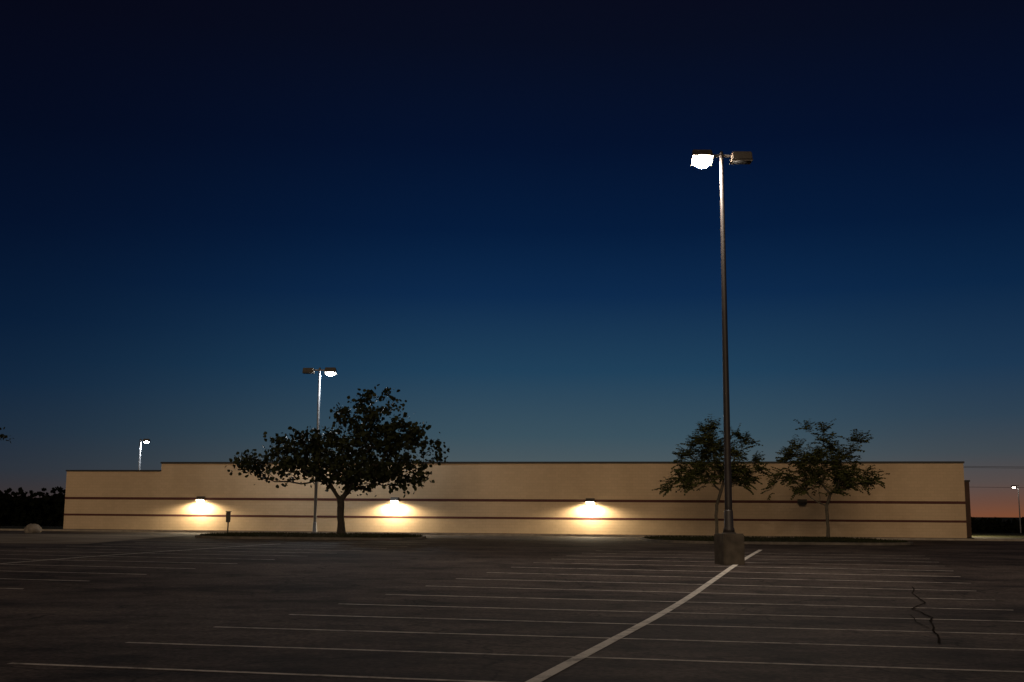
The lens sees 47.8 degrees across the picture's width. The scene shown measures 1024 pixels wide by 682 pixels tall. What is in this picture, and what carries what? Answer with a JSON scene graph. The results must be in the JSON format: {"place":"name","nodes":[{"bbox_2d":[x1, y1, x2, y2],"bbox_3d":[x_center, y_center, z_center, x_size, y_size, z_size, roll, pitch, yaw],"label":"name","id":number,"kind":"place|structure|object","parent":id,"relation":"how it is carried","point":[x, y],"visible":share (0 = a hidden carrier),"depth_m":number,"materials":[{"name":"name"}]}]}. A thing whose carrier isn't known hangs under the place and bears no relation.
{"place":"outdoors","nodes":[
{"label":"outdoors","id":0,"kind":"place"},
{"bbox_2d":[0,534,187,543],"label":"driveway","id":1,"kind":"structure","parent":0,"point":[56,538],"depth_m":61.91,"materials":[{"name":"grey concrete"}]},
{"bbox_2d":[0,427,13,442],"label":"shade tree","id":2,"kind":"object","parent":1,"relation":"on","point":[3,436],"visible":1,"depth_m":61.04,"materials":[{"name":"green plant"}]},
{"bbox_2d":[66,470,160,470],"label":"roof coping","id":3,"kind":"object","parent":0,"point":[113,470],"visible":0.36,"depth_m":83.78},
{"bbox_2d":[0,537,1023,681],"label":"parking lot","id":4,"kind":"structure","parent":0,"point":[95,615],"depth_m":23.31,"materials":[{"name":"grey asphalt"}]},
{"bbox_2d":[0,544,761,681],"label":"line marking","id":5,"kind":"object","parent":4,"relation":"on","point":[543,676],"visible":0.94,"depth_m":19.08,"materials":[{"name":"paint"}]},
{"bbox_2d":[0,541,1023,681],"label":"stall markings","id":6,"kind":"object","parent":4,"relation":"on","point":[554,621],"visible":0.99,"depth_m":20.08,"materials":[{"name":"paint"}]},
{"bbox_2d":[691,149,752,564],"bbox_3d":[7.497,0.442,40.579,2.180,14.768,0.945,0,-8,0],"label":"street lamp","id":7,"kind":"object","parent":4,"relation":"on","point":[729,545],"visible":0.98,"depth_m":40.26,"materials":[{"name":"metal"}]},
{"bbox_2d":[640,535,912,544],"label":"planting island","id":8,"kind":"structure","parent":4,"relation":"on","point":[785,540],"depth_m":61.10,"materials":[{"name":"concrete"}]},
{"bbox_2d":[652,414,772,532],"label":"locust tree","id":9,"kind":"object","parent":8,"relation":"on","point":[738,471],"visible":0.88,"depth_m":68.41,"materials":[{"name":"green plant"}]},
{"bbox_2d":[760,419,889,537],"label":"locust tree","id":10,"kind":"object","parent":8,"relation":"on","point":[844,476],"visible":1,"depth_m":68.26,"materials":[{"name":"green plant"}]},
{"bbox_2d":[911,587,939,642],"bbox_3d":[8.517,5.579,24.170,0.428,0.101,13.198,-2,-9,17],"label":"pavement crack","id":11,"kind":"object","parent":4,"relation":"on","point":[933,628],"visible":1,"depth_m":22.00,"materials":[{"name":"black asphalt"}]},
{"bbox_2d":[0,530,1023,544],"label":"service lane","id":12,"kind":"structure","parent":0,"point":[471,537],"depth_m":70.67,"materials":[{"name":"concrete"}]},
{"bbox_2d":[24,524,41,532],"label":"boulder","id":13,"kind":"object","parent":12,"relation":"on","point":[32,528],"visible":0.81,"depth_m":73.71,"materials":[{"name":"stone"}]},
{"bbox_2d":[195,532,425,539],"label":"planting island","id":14,"kind":"structure","parent":12,"relation":"on","point":[312,536],"depth_m":63.55,"materials":[{"name":"concrete"}]},
{"bbox_2d":[226,511,230,532],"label":"sign post","id":15,"kind":"object","parent":14,"relation":"on","point":[228,516],"visible":0.93,"depth_m":70.08,"materials":[{"name":"grey metal"}]},
{"bbox_2d":[302,367,336,532],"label":"street lamp","id":16,"kind":"object","parent":14,"relation":"on","point":[330,371],"visible":0.85,"depth_m":78.18,"materials":[{"name":"metal"}]},
{"bbox_2d":[225,384,449,533],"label":"shade tree","id":17,"kind":"object","parent":14,"relation":"on","point":[366,467],"visible":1,"depth_m":69.51,"materials":[{"name":"green plant"}]},
{"bbox_2d":[0,517,1023,538],"bbox_3d":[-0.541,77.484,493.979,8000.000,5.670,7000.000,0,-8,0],"label":"ground","id":18,"kind":"structure","parent":0,"point":[997,535],"depth_m":94.36,"materials":[{"name":"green plant"}]},
{"bbox_2d":[138,439,149,469],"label":"street lamp","id":19,"kind":"object","parent":18,"relation":"on","point":[145,440],"visible":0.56,"depth_m":162.33,"materials":[{"name":"metal"}]},
{"bbox_2d":[0,486,1023,532],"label":"distant treeline","id":20,"kind":"object","parent":18,"relation":"on","point":[23,509],"visible":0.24,"depth_m":181.92,"materials":[{"name":"plant"}]},
{"bbox_2d":[0,529,1023,540],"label":"kerb","id":21,"kind":"structure","parent":18,"relation":"on","point":[960,539],"depth_m":76.02,"materials":[{"name":"concrete"}]},
{"bbox_2d":[82,529,967,538],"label":"plinth","id":22,"kind":"structure","parent":18,"relation":"on","point":[480,533],"depth_m":78.40,"materials":[{"name":"beige concrete"}]},
{"bbox_2d":[63,471,160,529],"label":"wing wall","id":23,"kind":"structure","parent":22,"relation":"on","point":[113,483],"depth_m":83.53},
{"bbox_2d":[158,463,966,537],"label":"wall","id":24,"kind":"structure","parent":22,"relation":"on","point":[901,481],"depth_m":77.78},
{"bbox_2d":[196,496,204,502],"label":"wall lamp","id":25,"kind":"object","parent":24,"relation":"attached to","point":[200,499],"visible":1,"depth_m":82.11,"materials":[{"name":"beige"}]},
{"bbox_2d":[390,497,398,503],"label":"wall lamp","id":26,"kind":"object","parent":24,"relation":"attached to","point":[394,500],"visible":1,"depth_m":79.61,"materials":[{"name":"beige"}]},
{"bbox_2d":[65,497,965,503],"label":"band","id":27,"kind":"object","parent":24,"relation":"attached to","point":[581,500],"visible":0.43,"depth_m":78.17,"materials":[{"name":"brown paint"}]},
{"bbox_2d":[64,513,966,522],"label":"band","id":28,"kind":"object","parent":24,"relation":"attached to","point":[708,519],"visible":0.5,"depth_m":77.96,"materials":[{"name":"brown paint"}]},
{"bbox_2d":[160,461,963,463],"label":"roof coping","id":29,"kind":"object","parent":24,"relation":"on","point":[610,462],"visible":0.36,"depth_m":77.36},
{"bbox_2d":[585,498,594,504],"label":"wall lamp","id":30,"kind":"object","parent":24,"relation":"attached to","point":[589,501],"visible":1,"depth_m":77.25,"materials":[{"name":"beige"}]},
{"bbox_2d":[797,499,806,505],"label":"wall lamp","id":31,"kind":"object","parent":24,"relation":"attached to","point":[801,502],"visible":1,"depth_m":74.82,"materials":[{"name":"black metal"}]},
{"bbox_2d":[964,482,971,536],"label":"wing","id":32,"kind":"structure","parent":18,"relation":"on","point":[968,510],"depth_m":81.68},
{"bbox_2d":[964,466,1023,487],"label":"utility line","id":33,"kind":"object","parent":18,"relation":"on","point":[990,466],"visible":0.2,"depth_m":129.38,"materials":[{"name":"black metal"}]},
{"bbox_2d":[1011,485,1021,532],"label":"street lamp","id":34,"kind":"object","parent":18,"relation":"on","point":[1019,506],"visible":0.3,"depth_m":197.99,"materials":[{"name":"metal"}]},
{"bbox_2d":[0,0,1023,516],"label":"sky","id":35,"kind":"structure","parent":0,"point":[495,215],"materials":[{"name":"blue"}]}
]}

